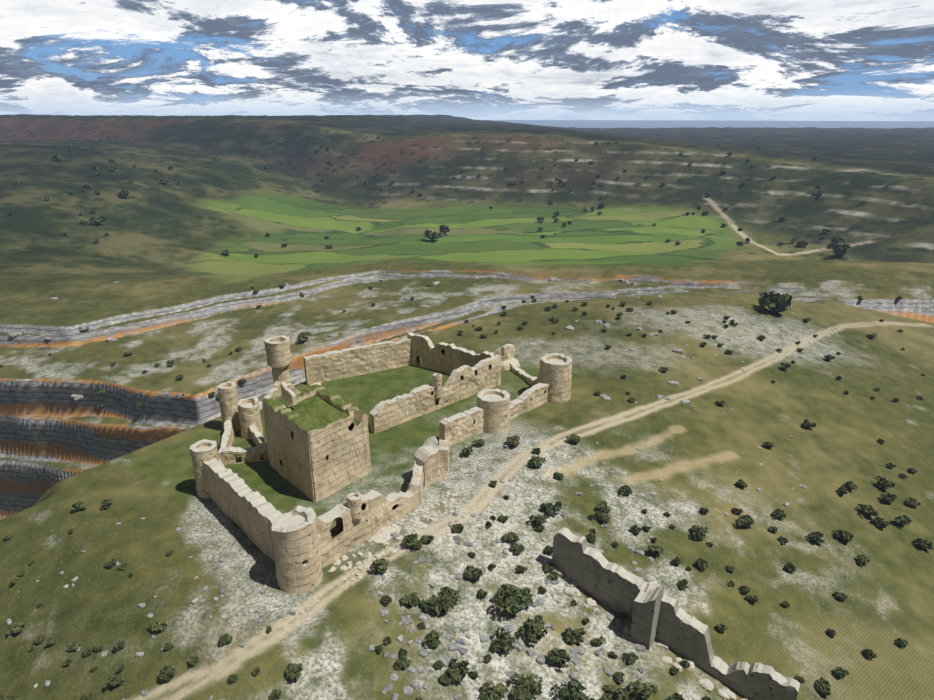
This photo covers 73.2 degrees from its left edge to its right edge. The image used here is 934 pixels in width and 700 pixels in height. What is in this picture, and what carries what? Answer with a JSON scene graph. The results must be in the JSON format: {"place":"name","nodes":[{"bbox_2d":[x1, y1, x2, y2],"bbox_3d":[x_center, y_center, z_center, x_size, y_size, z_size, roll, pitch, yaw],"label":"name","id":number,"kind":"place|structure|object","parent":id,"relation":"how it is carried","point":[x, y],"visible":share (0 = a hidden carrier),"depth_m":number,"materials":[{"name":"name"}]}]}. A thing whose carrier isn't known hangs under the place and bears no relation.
{"place":"outdoors","nodes":[
{"label":"outdoors","id":0,"kind":"place"},
{"bbox_2d":[190,439,219,498],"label":"castle tower","id":1,"kind":"structure","parent":0,"point":[202,451],"depth_m":98.10,"materials":[{"name":"beige stone"}]},
{"bbox_2d":[281,383,300,398],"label":"wall fragment","id":2,"kind":"object","parent":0,"point":[293,388],"visible":0.35,"depth_m":107.11,"materials":[{"name":"beige stone"}]},
{"bbox_2d":[272,505,322,593],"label":"castle tower","id":3,"kind":"structure","parent":0,"point":[297,555],"depth_m":78.81,"materials":[{"name":"beige stone"}]},
{"bbox_2d":[287,395,341,424],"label":"grassy keep roof","id":4,"kind":"structure","parent":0,"point":[315,409],"depth_m":105.20,"materials":[{"name":"green plant"}]},
{"bbox_2d":[0,114,933,699],"bbox_3d":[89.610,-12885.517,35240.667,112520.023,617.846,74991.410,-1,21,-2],"label":"terrain","id":5,"kind":"structure","parent":0,"point":[184,296],"depth_m":177.98,"materials":[{"name":"green plant"}]},
{"bbox_2d":[218,421,234,464],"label":"castle wall","id":6,"kind":"structure","parent":5,"relation":"on","point":[228,435],"depth_m":113.32,"materials":[{"name":"stone"}]},
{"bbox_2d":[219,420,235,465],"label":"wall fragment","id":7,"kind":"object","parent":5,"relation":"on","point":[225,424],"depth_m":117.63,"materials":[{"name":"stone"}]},
{"bbox_2d":[217,381,240,431],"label":"castle turret","id":8,"kind":"object","parent":5,"relation":"on","point":[228,397],"visible":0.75,"depth_m":118.48,"materials":[{"name":"stone"}]},
{"bbox_2d":[203,458,281,561],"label":"castle wall","id":9,"kind":"structure","parent":5,"relation":"on","point":[244,507],"depth_m":89.67,"materials":[{"name":"beige stone"}]},
{"bbox_2d":[219,446,268,464],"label":"ruined wall","id":10,"kind":"structure","parent":5,"relation":"on","point":[230,454],"depth_m":109.02,"materials":[{"name":"stone"}]},
{"bbox_2d":[238,397,262,438],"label":"castle turret","id":11,"kind":"object","parent":5,"relation":"on","point":[249,411],"visible":0.73,"depth_m":116.72,"materials":[{"name":"stone"}]},
{"bbox_2d":[249,425,268,460],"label":"castle wall","id":12,"kind":"structure","parent":5,"relation":"on","point":[258,438],"depth_m":112.68,"materials":[{"name":"stone"}]},
{"bbox_2d":[259,381,281,409],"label":"wall fragment","id":13,"kind":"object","parent":5,"relation":"on","point":[275,391],"depth_m":133.86,"materials":[{"name":"stone"}]},
{"bbox_2d":[264,335,291,393],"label":"castle turret","id":14,"kind":"object","parent":5,"relation":"on","point":[278,355],"visible":0.71,"depth_m":133.21,"materials":[{"name":"stone"}]},
{"bbox_2d":[262,384,325,465],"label":"keep wall","id":15,"kind":"structure","parent":5,"relation":"on","point":[308,391],"depth_m":108.36,"materials":[{"name":"beige stone"}]},
{"bbox_2d":[265,397,325,501],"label":"keep wall","id":16,"kind":"structure","parent":5,"relation":"on","point":[283,433],"depth_m":100.45,"materials":[{"name":"beige stone"}]},
{"bbox_2d":[281,382,296,404],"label":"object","id":17,"kind":"object","parent":16,"relation":"on","point":[289,394],"visible":0.94,"depth_m":105.17,"materials":[{"name":"stone"}]},
{"bbox_2d":[301,409,370,501],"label":"keep wall","id":18,"kind":"structure","parent":5,"relation":"on","point":[345,449],"depth_m":99.65,"materials":[{"name":"beige stone"}]},
{"bbox_2d":[310,382,370,473],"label":"keep wall","id":19,"kind":"structure","parent":5,"relation":"on","point":[334,399],"depth_m":106.02,"materials":[{"name":"beige stone"}]},
{"bbox_2d":[9,277,709,403],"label":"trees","id":20,"kind":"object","parent":5,"relation":"on","point":[75,397],"depth_m":183.50,"materials":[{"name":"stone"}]},
{"bbox_2d":[303,338,416,384],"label":"castle wall","id":21,"kind":"structure","parent":5,"relation":"on","point":[351,362],"depth_m":145.04,"materials":[{"name":"stone"}]},
{"bbox_2d":[316,483,419,567],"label":"castle wall","id":22,"kind":"structure","parent":5,"relation":"on","point":[346,533],"depth_m":88.08,"materials":[{"name":"stone"}]},
{"bbox_2d":[347,492,362,520],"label":"small turret","id":23,"kind":"object","parent":22,"relation":"attached to","point":[354,502],"visible":0.9,"depth_m":85.86,"materials":[{"name":"stone"}]},
{"bbox_2d":[371,525,400,542],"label":"rubble","id":24,"kind":"object","parent":5,"relation":"on","point":[383,532],"visible":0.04,"depth_m":90.52,"materials":[{"name":"beige stone"}]},
{"bbox_2d":[410,461,423,503],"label":"castle wall","id":25,"kind":"structure","parent":5,"relation":"on","point":[418,476],"depth_m":98.98,"materials":[{"name":"stone"}]},
{"bbox_2d":[0,129,851,314],"bbox_3d":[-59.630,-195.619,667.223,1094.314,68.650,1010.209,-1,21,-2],"label":"trees","id":26,"kind":"object","parent":5,"relation":"on","point":[777,302],"visible":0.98,"depth_m":441.76,"materials":[{"name":"green plant"}]},
{"bbox_2d":[6,298,848,699],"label":"rocks","id":27,"kind":"object","parent":5,"relation":"on","point":[446,660],"visible":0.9,"depth_m":77.67,"materials":[{"name":"stone"}]},
{"bbox_2d":[414,444,448,486],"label":"castle gate fragment","id":28,"kind":"object","parent":5,"relation":"on","point":[427,457],"visible":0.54,"depth_m":102.41,"materials":[{"name":"stone"}]},
{"bbox_2d":[421,436,443,450],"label":"wall fragment","id":29,"kind":"object","parent":5,"relation":"on","point":[432,441],"visible":0.17,"depth_m":111.90,"materials":[{"name":"stone"}]},
{"bbox_2d":[369,354,500,433],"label":"castle wall","id":30,"kind":"structure","parent":5,"relation":"on","point":[464,382],"depth_m":128.50,"materials":[{"name":"stone"}]},
{"bbox_2d":[432,373,441,397],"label":"small turret","id":31,"kind":"object","parent":30,"relation":"attached to","point":[437,381],"visible":0.9,"depth_m":126.80,"materials":[{"name":"stone"}]},
{"bbox_2d":[438,433,448,472],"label":"wall fragment","id":32,"kind":"object","parent":5,"relation":"on","point":[444,453],"visible":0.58,"depth_m":105.91,"materials":[{"name":"stone"}]},
{"bbox_2d":[407,332,498,385],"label":"castle wall","id":33,"kind":"structure","parent":5,"relation":"on","point":[444,357],"depth_m":146.81,"materials":[{"name":"stone"}]},
{"bbox_2d":[439,406,483,445],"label":"castle wall","id":34,"kind":"structure","parent":5,"relation":"on","point":[459,427],"depth_m":116.21,"materials":[{"name":"stone"}]},
{"bbox_2d":[0,283,933,699],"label":"shrubs","id":35,"kind":"object","parent":5,"relation":"on","point":[512,597],"visible":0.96,"depth_m":81.49,"materials":[{"name":"green plant"}]},
{"bbox_2d":[477,388,509,433],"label":"castle tower","id":36,"kind":"structure","parent":5,"relation":"on","point":[494,404],"depth_m":119.03,"materials":[{"name":"stone"}]},
{"bbox_2d":[494,344,519,370],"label":"ruined tower","id":37,"kind":"structure","parent":5,"relation":"on","point":[506,352],"depth_m":150.21,"materials":[{"name":"stone"}]},
{"bbox_2d":[510,362,538,386],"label":"castle wall","id":38,"kind":"structure","parent":5,"relation":"on","point":[528,378],"depth_m":144.05,"materials":[{"name":"stone"}]},
{"bbox_2d":[510,381,548,419],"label":"castle wall","id":39,"kind":"structure","parent":5,"relation":"on","point":[533,397],"depth_m":128.31,"materials":[{"name":"stone"}]},
{"bbox_2d":[328,491,746,699],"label":"fallen masonry rocks","id":40,"kind":"object","parent":5,"relation":"on","point":[708,685],"visible":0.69,"depth_m":85.24,"materials":[{"name":"stone"}]},
{"bbox_2d":[539,353,571,402],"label":"castle tower","id":41,"kind":"structure","parent":5,"relation":"on","point":[555,373],"depth_m":131.41,"materials":[{"name":"stone"}]},
{"bbox_2d":[630,586,663,649],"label":"rampart buttress","id":42,"kind":"structure","parent":5,"relation":"on","point":[645,614],"depth_m":79.08,"materials":[{"name":"beige stone"}]},
{"bbox_2d":[656,593,799,699],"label":"rampart wall","id":43,"kind":"structure","parent":5,"relation":"on","point":[682,632],"depth_m":77.78,"materials":[{"name":"beige stone"}]},
{"bbox_2d":[0,0,933,120],"label":"sky","id":44,"kind":"structure","parent":0,"point":[722,60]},
{"bbox_2d":[552,527,657,621],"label":"rampart wall","id":45,"kind":"structure","parent":0,"point":[598,575],"depth_m":84.78,"materials":[{"name":"beige stone"}]}
]}

